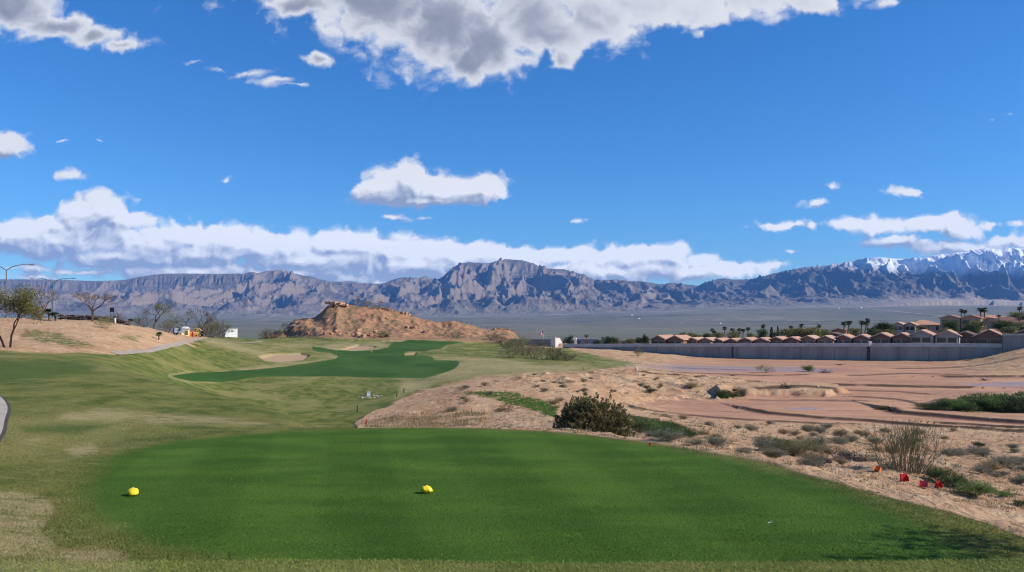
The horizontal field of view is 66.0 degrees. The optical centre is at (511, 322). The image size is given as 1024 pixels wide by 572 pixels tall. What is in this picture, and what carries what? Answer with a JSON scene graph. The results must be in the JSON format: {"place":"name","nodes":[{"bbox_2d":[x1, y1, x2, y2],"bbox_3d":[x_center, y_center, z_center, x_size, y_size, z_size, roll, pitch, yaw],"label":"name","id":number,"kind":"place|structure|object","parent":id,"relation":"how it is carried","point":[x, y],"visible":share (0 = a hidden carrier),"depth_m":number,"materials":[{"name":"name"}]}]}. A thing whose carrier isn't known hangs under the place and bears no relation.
{"place":"outdoors","nodes":[
{"label":"outdoors","id":0,"kind":"place"},
{"bbox_2d":[0,397,7,433],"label":"cart path","id":1,"kind":"structure","parent":0,"point":[3,408],"depth_m":19.49,"materials":[{"name":"concrete"}]},
{"bbox_2d":[0,396,10,441],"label":"path edge","id":2,"kind":"object","parent":1,"relation":"on","point":[3,432],"visible":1,"depth_m":18.30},
{"bbox_2d":[111,338,264,354],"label":"cart path","id":3,"kind":"structure","parent":0,"point":[162,347],"depth_m":102.21,"materials":[{"name":"concrete"}]},
{"bbox_2d":[262,305,519,342],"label":"rocky hill","id":4,"kind":"structure","parent":0,"point":[350,319],"depth_m":270.31,"materials":[{"name":"stone"}]},
{"bbox_2d":[325,301,348,307],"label":"summit rock","id":5,"kind":"object","parent":4,"relation":"on","point":[334,304],"visible":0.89,"depth_m":284.87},
{"bbox_2d":[0,247,1023,317],"bbox_3d":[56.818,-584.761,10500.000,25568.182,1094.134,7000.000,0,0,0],"label":"mountain range","id":6,"kind":"structure","parent":0,"point":[509,287],"depth_m":9929.85,"materials":[{"name":"stone"}]},
{"bbox_2d":[0,318,1023,536],"bbox_3d":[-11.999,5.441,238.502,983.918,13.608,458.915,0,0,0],"label":"desert ground","id":7,"kind":"structure","parent":0,"point":[46,335],"depth_m":72.74,"materials":[{"name":"sand"}]},
{"bbox_2d":[0,281,49,347],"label":"mesquite tree","id":8,"kind":"object","parent":7,"relation":"on","point":[21,304],"visible":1,"depth_m":67.75,"materials":[{"name":"green plant"}]},
{"bbox_2d":[32,284,58,311],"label":"bare tree","id":9,"kind":"object","parent":7,"relation":"on","point":[51,292],"visible":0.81,"depth_m":124.97,"materials":[{"name":"brown plant"}]},
{"bbox_2d":[58,314,130,325],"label":"rock wall","id":10,"kind":"structure","parent":7,"relation":"on","point":[84,317],"depth_m":118.75,"materials":[{"name":"stone"}]},
{"bbox_2d":[70,291,122,321],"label":"bare tree","id":11,"kind":"object","parent":7,"relation":"on","point":[94,297],"visible":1,"depth_m":111.91,"materials":[{"name":"brown plant"}]},
{"bbox_2d":[91,316,117,327],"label":"thin shrub","id":12,"kind":"object","parent":7,"relation":"on","point":[107,322],"visible":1,"depth_m":103.89,"materials":[{"name":"beige plant"}]},
{"bbox_2d":[131,315,156,326],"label":"brown bush","id":13,"kind":"object","parent":7,"relation":"on","point":[139,321],"visible":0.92,"depth_m":143.04,"materials":[{"name":"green plant"}]},
{"bbox_2d":[141,300,177,328],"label":"mesquite tree","id":14,"kind":"object","parent":7,"relation":"on","point":[158,305],"visible":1,"depth_m":143.41,"materials":[{"name":"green plant"}]},
{"bbox_2d":[160,311,197,327],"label":"mesquite tree","id":15,"kind":"object","parent":7,"relation":"on","point":[175,320],"visible":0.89,"depth_m":154.32,"materials":[{"name":"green plant"}]},
{"bbox_2d":[186,309,216,329],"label":"mesquite tree","id":16,"kind":"object","parent":7,"relation":"on","point":[206,315],"visible":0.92,"depth_m":168.89,"materials":[{"name":"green plant"}]},
{"bbox_2d":[359,408,491,426],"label":"straw undergrowth","id":17,"kind":"object","parent":7,"relation":"on","point":[423,422],"visible":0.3,"depth_m":59.89,"materials":[{"name":"beige plant"}]},
{"bbox_2d":[0,333,1023,571],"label":"grass slopes","id":18,"kind":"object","parent":7,"relation":"on","point":[325,402],"depth_m":24.44,"materials":[{"name":"plant"}]},
{"bbox_2d":[191,322,217,336],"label":"brown bush","id":19,"kind":"object","parent":18,"relation":"on","point":[204,330],"visible":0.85,"depth_m":165.29,"materials":[{"name":"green plant"}]},
{"bbox_2d":[196,321,227,337],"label":"brown bush","id":20,"kind":"object","parent":18,"relation":"on","point":[213,324],"visible":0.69,"depth_m":176.21,"materials":[{"name":"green plant"}]},
{"bbox_2d":[209,320,233,337],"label":"brown bush","id":21,"kind":"object","parent":18,"relation":"on","point":[224,330],"visible":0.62,"depth_m":186.55,"materials":[{"name":"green plant"}]},
{"bbox_2d":[223,328,237,336],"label":"white shed","id":22,"kind":"structure","parent":18,"relation":"on","point":[232,333],"depth_m":200.03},
{"bbox_2d":[260,327,290,337],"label":"hill bush","id":23,"kind":"object","parent":18,"relation":"on","point":[283,330],"visible":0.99,"depth_m":265.70,"materials":[{"name":"green plant"}]},
{"bbox_2d":[173,340,459,381],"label":"fairway","id":24,"kind":"structure","parent":18,"relation":"on","point":[392,360],"depth_m":136.35,"materials":[{"name":"plant"}]},
{"bbox_2d":[260,340,415,361],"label":"bunker","id":25,"kind":"object","parent":18,"relation":"on","point":[279,357],"visible":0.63,"depth_m":149.99},
{"bbox_2d":[498,346,524,357],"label":"brush bush","id":26,"kind":"object","parent":18,"relation":"on","point":[514,349],"visible":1,"depth_m":172.07,"materials":[{"name":"green plant"}]},
{"bbox_2d":[0,557,1023,571],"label":"tee grass","id":27,"kind":"structure","parent":18,"relation":"on","point":[491,566],"depth_m":5.17,"materials":[{"name":"plant"}]},
{"bbox_2d":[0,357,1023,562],"bbox_3d":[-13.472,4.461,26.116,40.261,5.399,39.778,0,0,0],"label":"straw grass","id":28,"kind":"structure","parent":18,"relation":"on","point":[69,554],"depth_m":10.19,"materials":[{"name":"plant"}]},
{"bbox_2d":[502,337,529,350],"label":"brush bush","id":29,"kind":"object","parent":18,"relation":"on","point":[512,343],"visible":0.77,"depth_m":199.10,"materials":[{"name":"green plant"}]},
{"bbox_2d":[503,341,541,355],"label":"brush bush","id":30,"kind":"object","parent":18,"relation":"on","point":[520,342],"visible":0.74,"depth_m":186.76,"materials":[{"name":"green plant"}]},
{"bbox_2d":[520,344,548,357],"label":"brush bush","id":31,"kind":"object","parent":18,"relation":"on","point":[525,348],"visible":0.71,"depth_m":175.46,"materials":[{"name":"green plant"}]},
{"bbox_2d":[529,345,562,358],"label":"brush bush","id":32,"kind":"object","parent":18,"relation":"on","point":[543,349],"visible":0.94,"depth_m":171.73,"materials":[{"name":"green plant"}]},
{"bbox_2d":[987,319,1014,333],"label":"garden tree","id":33,"kind":"object","parent":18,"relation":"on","point":[1000,324],"visible":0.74,"depth_m":213.52,"materials":[{"name":"green plant"}]},
{"bbox_2d":[473,389,558,416],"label":"green weeds","id":34,"kind":"object","parent":7,"relation":"on","point":[530,404],"visible":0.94,"depth_m":68.60,"materials":[{"name":"green plant"}]},
{"bbox_2d":[511,339,550,346],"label":"flood wall","id":35,"kind":"structure","parent":7,"relation":"on","point":[545,341],"depth_m":250.94,"materials":[{"name":"concrete"}]},
{"bbox_2d":[551,338,561,346],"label":"pale wall block","id":36,"kind":"structure","parent":7,"relation":"on","point":[555,342],"depth_m":239.13,"materials":[{"name":"concrete"}]},
{"bbox_2d":[576,338,597,343],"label":"flat building","id":37,"kind":"structure","parent":7,"relation":"on","point":[583,340],"depth_m":345.09,"materials":[{"name":"grey paint"}]},
{"bbox_2d":[552,389,637,436],"bbox_3d":[2.142,2.386,20.595,2.332,1.330,1.894,0,0,0],"label":"rounded bush","id":38,"kind":"object","parent":7,"relation":"on","point":[594,414],"visible":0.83,"depth_m":20.27,"materials":[{"name":"green plant"}]},
{"bbox_2d":[601,336,617,343],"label":"garden tree","id":39,"kind":"object","parent":7,"relation":"on","point":[609,340],"visible":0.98,"depth_m":289.70,"materials":[{"name":"green plant"}]},
{"bbox_2d":[625,418,658,432],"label":"desert shrub","id":40,"kind":"object","parent":7,"relation":"on","point":[642,425],"visible":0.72,"depth_m":25.79,"materials":[{"name":"green plant"}]},
{"bbox_2d":[630,415,695,432],"bbox_3d":[7.677,5.413,43.330,2.538,3.896,37.744,0,0,8],"label":"weed foliage","id":41,"kind":"object","parent":7,"relation":"on","point":[663,424],"visible":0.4,"depth_m":33.90,"materials":[{"name":"green plant"}]},
{"bbox_2d":[650,427,686,442],"bbox_3d":[3.404,2.487,17.355,0.880,0.372,0.786,0,0,35],"label":"desert tuft","id":42,"kind":"object","parent":7,"relation":"on","point":[665,434],"visible":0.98,"depth_m":17.36,"materials":[{"name":"green plant"}]},
{"bbox_2d":[649,335,690,343],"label":"tile roof house","id":43,"kind":"structure","parent":7,"relation":"on","point":[670,339],"depth_m":222.47,"materials":[{"name":"brown paint"}]},
{"bbox_2d":[677,428,702,436],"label":"desert shrub","id":44,"kind":"object","parent":7,"relation":"on","point":[690,433],"visible":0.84,"depth_m":25.19,"materials":[{"name":"green plant"}]},
{"bbox_2d":[364,375,1023,510],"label":"grey undergrowth","id":45,"kind":"object","parent":7,"relation":"on","point":[943,463],"visible":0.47,"depth_m":20.46,"materials":[{"name":"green plant"}]},
{"bbox_2d":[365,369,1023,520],"bbox_3d":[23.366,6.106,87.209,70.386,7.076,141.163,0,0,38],"label":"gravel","id":46,"kind":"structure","parent":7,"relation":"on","point":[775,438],"depth_m":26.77,"materials":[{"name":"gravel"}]},
{"bbox_2d":[371,374,1023,510],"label":"dry undergrowth","id":47,"kind":"object","parent":7,"relation":"on","point":[971,473],"visible":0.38,"depth_m":22.91,"materials":[{"name":"beige plant"}]},
{"bbox_2d":[688,337,715,343],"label":"tile roof house","id":48,"kind":"structure","parent":7,"relation":"on","point":[692,340],"depth_m":222.27,"materials":[{"name":"beige paint"}]},
{"bbox_2d":[704,433,729,447],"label":"desert tuft","id":49,"kind":"object","parent":7,"relation":"on","point":[711,440],"visible":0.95,"depth_m":22.05,"materials":[{"name":"green plant"}]},
{"bbox_2d":[714,338,740,342],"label":"tile roof house","id":50,"kind":"structure","parent":7,"relation":"on","point":[726,340],"depth_m":221.28,"materials":[{"name":"brown paint"}]},
{"bbox_2d":[723,330,742,337],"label":"garden tree","id":51,"kind":"object","parent":7,"relation":"on","point":[732,335],"visible":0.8,"depth_m":245.44,"materials":[{"name":"green plant"}]},
{"bbox_2d":[737,337,770,342],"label":"tile roof house","id":52,"kind":"structure","parent":7,"relation":"on","point":[754,340],"depth_m":218.45,"materials":[{"name":"paint"}]},
{"bbox_2d":[756,328,768,337],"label":"garden tree","id":53,"kind":"object","parent":7,"relation":"on","point":[763,332],"visible":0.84,"depth_m":251.60,"materials":[{"name":"green plant"}]},
{"bbox_2d":[749,436,785,451],"bbox_3d":[7.175,3.428,22.174,1.133,0.448,1.217,0,0,24],"label":"desert shrub","id":54,"kind":"object","parent":7,"relation":"on","point":[763,443],"visible":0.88,"depth_m":22.18,"materials":[{"name":"green plant"}]},
{"bbox_2d":[760,447,789,457],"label":"desert shrub","id":55,"kind":"object","parent":7,"relation":"on","point":[779,453],"visible":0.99,"depth_m":19.16,"materials":[{"name":"green plant"}]},
{"bbox_2d":[768,336,800,342],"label":"tile roof house","id":56,"kind":"structure","parent":7,"relation":"on","point":[785,339],"depth_m":216.40,"materials":[{"name":"brown paint"}]},
{"bbox_2d":[774,327,805,336],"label":"garden tree","id":57,"kind":"object","parent":7,"relation":"on","point":[787,332],"visible":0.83,"depth_m":246.65,"materials":[{"name":"green plant"}]},
{"bbox_2d":[777,443,807,455],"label":"desert tuft","id":58,"kind":"object","parent":7,"relation":"on","point":[790,448],"visible":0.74,"depth_m":21.78,"materials":[{"name":"green plant"}]},
{"bbox_2d":[774,435,836,454],"bbox_3d":[7.972,3.381,21.812,1.572,0.563,1.730,0,0,-17],"label":"desert shrub","id":59,"kind":"object","parent":7,"relation":"on","point":[815,445],"visible":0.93,"depth_m":21.66,"materials":[{"name":"green plant"}]},
{"bbox_2d":[792,326,825,336],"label":"garden tree","id":60,"kind":"object","parent":7,"relation":"on","point":[810,331],"visible":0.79,"depth_m":244.40,"materials":[{"name":"green plant"}]},
{"bbox_2d":[794,456,828,466],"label":"desert tuft","id":61,"kind":"object","parent":7,"relation":"on","point":[808,462],"visible":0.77,"depth_m":17.45,"materials":[{"name":"green plant"}]},
{"bbox_2d":[794,434,832,445],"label":"desert shrub","id":62,"kind":"object","parent":7,"relation":"on","point":[820,439],"visible":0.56,"depth_m":27.53,"materials":[{"name":"green plant"}]},
{"bbox_2d":[799,335,836,342],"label":"tile roof house","id":63,"kind":"structure","parent":7,"relation":"on","point":[818,339],"depth_m":214.27,"materials":[{"name":"beige paint"}]},
{"bbox_2d":[799,449,850,462],"bbox_3d":[7.752,3.380,19.694,1.324,0.488,0.900,0,0,0],"label":"dead brush heap","id":64,"kind":"object","parent":7,"relation":"on","point":[830,460],"visible":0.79,"depth_m":19.66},
{"bbox_2d":[639,357,1023,426],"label":"wash bed","id":65,"kind":"object","parent":7,"relation":"on","point":[874,383],"visible":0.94,"depth_m":108.28,"materials":[{"name":"sand"}]},
{"bbox_2d":[714,386,745,398],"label":"weeds","id":66,"kind":"object","parent":65,"relation":"on","point":[726,396],"visible":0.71,"depth_m":97.28,"materials":[{"name":"green plant"}]},
{"bbox_2d":[563,341,1001,360],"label":"concrete flood wall","id":67,"kind":"structure","parent":65,"relation":"on","point":[869,350],"depth_m":200.59,"materials":[{"name":"concrete"}]},
{"bbox_2d":[913,402,949,409],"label":"bank bush","id":68,"kind":"object","parent":65,"relation":"on","point":[926,406],"visible":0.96,"depth_m":85.32,"materials":[{"name":"green plant"}]},
{"bbox_2d":[923,399,962,410],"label":"bank bush","id":69,"kind":"object","parent":65,"relation":"on","point":[939,403],"visible":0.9,"depth_m":85.06,"materials":[{"name":"green plant"}]},
{"bbox_2d":[935,397,983,410],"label":"bank bush","id":70,"kind":"object","parent":65,"relation":"on","point":[958,403],"visible":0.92,"depth_m":84.26,"materials":[{"name":"green plant"}]},
{"bbox_2d":[956,403,978,411],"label":"bank bush","id":71,"kind":"object","parent":65,"relation":"on","point":[967,407],"visible":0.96,"depth_m":83.64,"materials":[{"name":"green plant"}]},
{"bbox_2d":[959,395,985,404],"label":"bank bush","id":72,"kind":"object","parent":65,"relation":"on","point":[973,400],"visible":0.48,"depth_m":85.80,"materials":[{"name":"green plant"}]},
{"bbox_2d":[930,390,1023,410],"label":"bank weeds","id":73,"kind":"object","parent":65,"relation":"on","point":[1021,394],"visible":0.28,"depth_m":91.30,"materials":[{"name":"green plant"}]},
{"bbox_2d":[965,397,991,409],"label":"bank bush","id":74,"kind":"object","parent":65,"relation":"on","point":[983,404],"visible":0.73,"depth_m":84.72,"materials":[{"name":"green plant"}]},
{"bbox_2d":[975,394,1016,410],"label":"bank bush","id":75,"kind":"object","parent":65,"relation":"on","point":[994,403],"visible":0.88,"depth_m":84.33,"materials":[{"name":"green plant"}]},
{"bbox_2d":[988,397,1023,411],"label":"bank bush","id":76,"kind":"object","parent":65,"relation":"on","point":[1007,408],"visible":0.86,"depth_m":83.42,"materials":[{"name":"green plant"}]},
{"bbox_2d":[998,393,1023,412],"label":"bank bush","id":77,"kind":"object","parent":65,"relation":"on","point":[1017,399],"visible":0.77,"depth_m":83.68,"materials":[{"name":"green plant"}]},
{"bbox_2d":[818,442,845,453],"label":"desert shrub","id":78,"kind":"object","parent":7,"relation":"on","point":[836,449],"visible":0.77,"depth_m":23.28,"materials":[{"name":"beige plant"}]},
{"bbox_2d":[828,437,850,444],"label":"desert tuft","id":79,"kind":"object","parent":7,"relation":"on","point":[839,441],"visible":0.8,"depth_m":33.84,"materials":[{"name":"grey plant"}]},
{"bbox_2d":[832,428,855,435],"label":"desert tuft","id":80,"kind":"object","parent":7,"relation":"on","point":[842,432],"visible":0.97,"depth_m":44.66,"materials":[{"name":"grey plant"}]},
{"bbox_2d":[834,334,871,342],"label":"tile roof house","id":81,"kind":"structure","parent":7,"relation":"on","point":[850,338],"depth_m":212.24,"materials":[{"name":"paint"}]},
{"bbox_2d":[830,446,878,461],"bbox_3d":[9.284,3.668,21.398,1.198,0.638,1.091,0,0,27],"label":"branch heap","id":82,"kind":"object","parent":7,"relation":"on","point":[858,458],"visible":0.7,"depth_m":21.41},
{"bbox_2d":[878,322,896,333],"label":"garden tree","id":83,"kind":"object","parent":7,"relation":"on","point":[889,326],"visible":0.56,"depth_m":237.54,"materials":[{"name":"green plant"}]},
{"bbox_2d":[871,332,912,342],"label":"tile roof house","id":84,"kind":"structure","parent":7,"relation":"on","point":[887,337],"depth_m":208.32,"materials":[{"name":"brown paint"}]},
{"bbox_2d":[892,322,918,334],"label":"hillside house","id":85,"kind":"structure","parent":7,"relation":"on","point":[900,327],"depth_m":262.38,"materials":[{"name":"grey paint"}]},
{"bbox_2d":[856,418,955,475],"bbox_3d":[9.052,2.805,18.051,2.055,1.252,1.296,0,0,0],"label":"wispy bush","id":86,"kind":"object","parent":7,"relation":"on","point":[905,441],"visible":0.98,"depth_m":18.00,"materials":[{"name":"brown plant"}]},
{"bbox_2d":[914,320,939,333],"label":"hillside house","id":87,"kind":"structure","parent":7,"relation":"on","point":[934,327],"depth_m":265.83,"materials":[{"name":"grey paint"}]},
{"bbox_2d":[909,329,962,342],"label":"tile roof house","id":88,"kind":"structure","parent":7,"relation":"on","point":[928,336],"depth_m":204.17,"materials":[{"name":"grey paint"}]},
{"bbox_2d":[915,463,964,485],"bbox_3d":[9.387,3.297,17.331,1.150,0.466,1.119,0,0,11],"label":"desert shrub","id":89,"kind":"object","parent":7,"relation":"on","point":[938,472],"visible":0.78,"depth_m":17.27,"materials":[{"name":"green plant"}]},
{"bbox_2d":[939,320,959,330],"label":"garden tree","id":90,"kind":"object","parent":7,"relation":"on","point":[954,324],"visible":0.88,"depth_m":229.33,"materials":[{"name":"green plant"}]},
{"bbox_2d":[939,447,969,456],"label":"desert shrub","id":91,"kind":"object","parent":7,"relation":"on","point":[949,452],"visible":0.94,"depth_m":32.08,"materials":[{"name":"grey plant"}]},
{"bbox_2d":[939,474,979,486],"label":"desert shrub","id":92,"kind":"object","parent":7,"relation":"on","point":[948,480],"visible":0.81,"depth_m":16.76,"materials":[{"name":"green plant"}]},
{"bbox_2d":[939,314,982,332],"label":"hillside house","id":93,"kind":"structure","parent":7,"relation":"on","point":[962,320],"depth_m":250.39,"materials":[{"name":"pink paint"}]},
{"bbox_2d":[958,331,975,343],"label":"tile roof house","id":94,"kind":"structure","parent":7,"relation":"on","point":[966,337],"depth_m":203.78,"materials":[{"name":"brown paint"}]},
{"bbox_2d":[959,323,981,332],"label":"garden tree","id":95,"kind":"object","parent":7,"relation":"on","point":[971,327],"visible":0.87,"depth_m":225.17,"materials":[{"name":"green plant"}]},
{"bbox_2d":[964,445,987,455],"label":"desert tuft","id":96,"kind":"object","parent":7,"relation":"on","point":[973,450],"visible":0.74,"depth_m":35.86,"materials":[{"name":"grey plant"}]},
{"bbox_2d":[948,479,1004,496],"bbox_3d":[8.527,3.039,14.589,0.977,0.366,0.878,0,0,8],"label":"desert shrub","id":97,"kind":"object","parent":7,"relation":"on","point":[975,486],"visible":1,"depth_m":14.53,"materials":[{"name":"green plant"}]},
{"bbox_2d":[967,320,987,333],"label":"garden tree","id":98,"kind":"object","parent":7,"relation":"on","point":[976,322],"visible":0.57,"depth_m":235.04,"materials":[{"name":"green plant"}]},
{"bbox_2d":[972,464,996,474],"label":"desert tuft","id":99,"kind":"object","parent":7,"relation":"on","point":[982,469],"visible":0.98,"depth_m":22.32,"materials":[{"name":"grey plant"}]},
{"bbox_2d":[971,329,1001,343],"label":"tile roof house","id":100,"kind":"structure","parent":7,"relation":"on","point":[989,336],"depth_m":200.12,"materials":[{"name":"brown paint"}]},
{"bbox_2d":[981,460,1003,470],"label":"desert shrub","id":101,"kind":"object","parent":7,"relation":"on","point":[994,466],"visible":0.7,"depth_m":23.33,"materials":[{"name":"grey plant"}]},
{"bbox_2d":[985,317,1023,328],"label":"hillside house","id":102,"kind":"structure","parent":7,"relation":"on","point":[1014,319],"depth_m":270.66,"materials":[{"name":"grey paint"}]},
{"bbox_2d":[987,457,1022,468],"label":"desert shrub","id":103,"kind":"object","parent":7,"relation":"on","point":[1004,461],"visible":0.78,"depth_m":26.45,"materials":[{"name":"grey plant"}]},
{"bbox_2d":[999,326,1019,333],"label":"garden tree","id":104,"kind":"object","parent":7,"relation":"on","point":[1010,330],"visible":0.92,"depth_m":205.40,"materials":[{"name":"green plant"}]},
{"bbox_2d":[1002,334,1023,351],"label":"raised flood wall","id":105,"kind":"structure","parent":7,"relation":"on","point":[1012,341],"depth_m":182.43,"materials":[{"name":"concrete"}]},
{"bbox_2d":[1007,474,1023,483],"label":"desert tuft","id":106,"kind":"object","parent":7,"relation":"on","point":[1020,480],"visible":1,"depth_m":19.96,"materials":[{"name":"grey plant"}]},
{"bbox_2d":[0,305,1023,343],"bbox_3d":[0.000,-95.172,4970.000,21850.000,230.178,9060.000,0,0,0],"label":"valley floor","id":107,"kind":"structure","parent":0,"point":[624,325],"depth_m":3948.26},
{"bbox_2d":[0,0,1023,285],"label":"sky","id":108,"kind":"structure","parent":0,"point":[690,142],"materials":[{"name":"blue"}]},
{"bbox_2d":[54,427,1013,562],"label":"tee ground","id":109,"kind":"structure","parent":0,"point":[433,439],"depth_m":11.60,"materials":[{"name":"plant"}]},
{"bbox_2d":[127,487,138,495],"bbox_3d":[-5.706,2.548,11.865,0.160,0.143,0.170,0,0,-15],"label":"tee marker","id":110,"kind":"object","parent":109,"relation":"on","point":[132,491],"visible":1,"depth_m":11.82,"materials":[{"name":"yellow plastic"}]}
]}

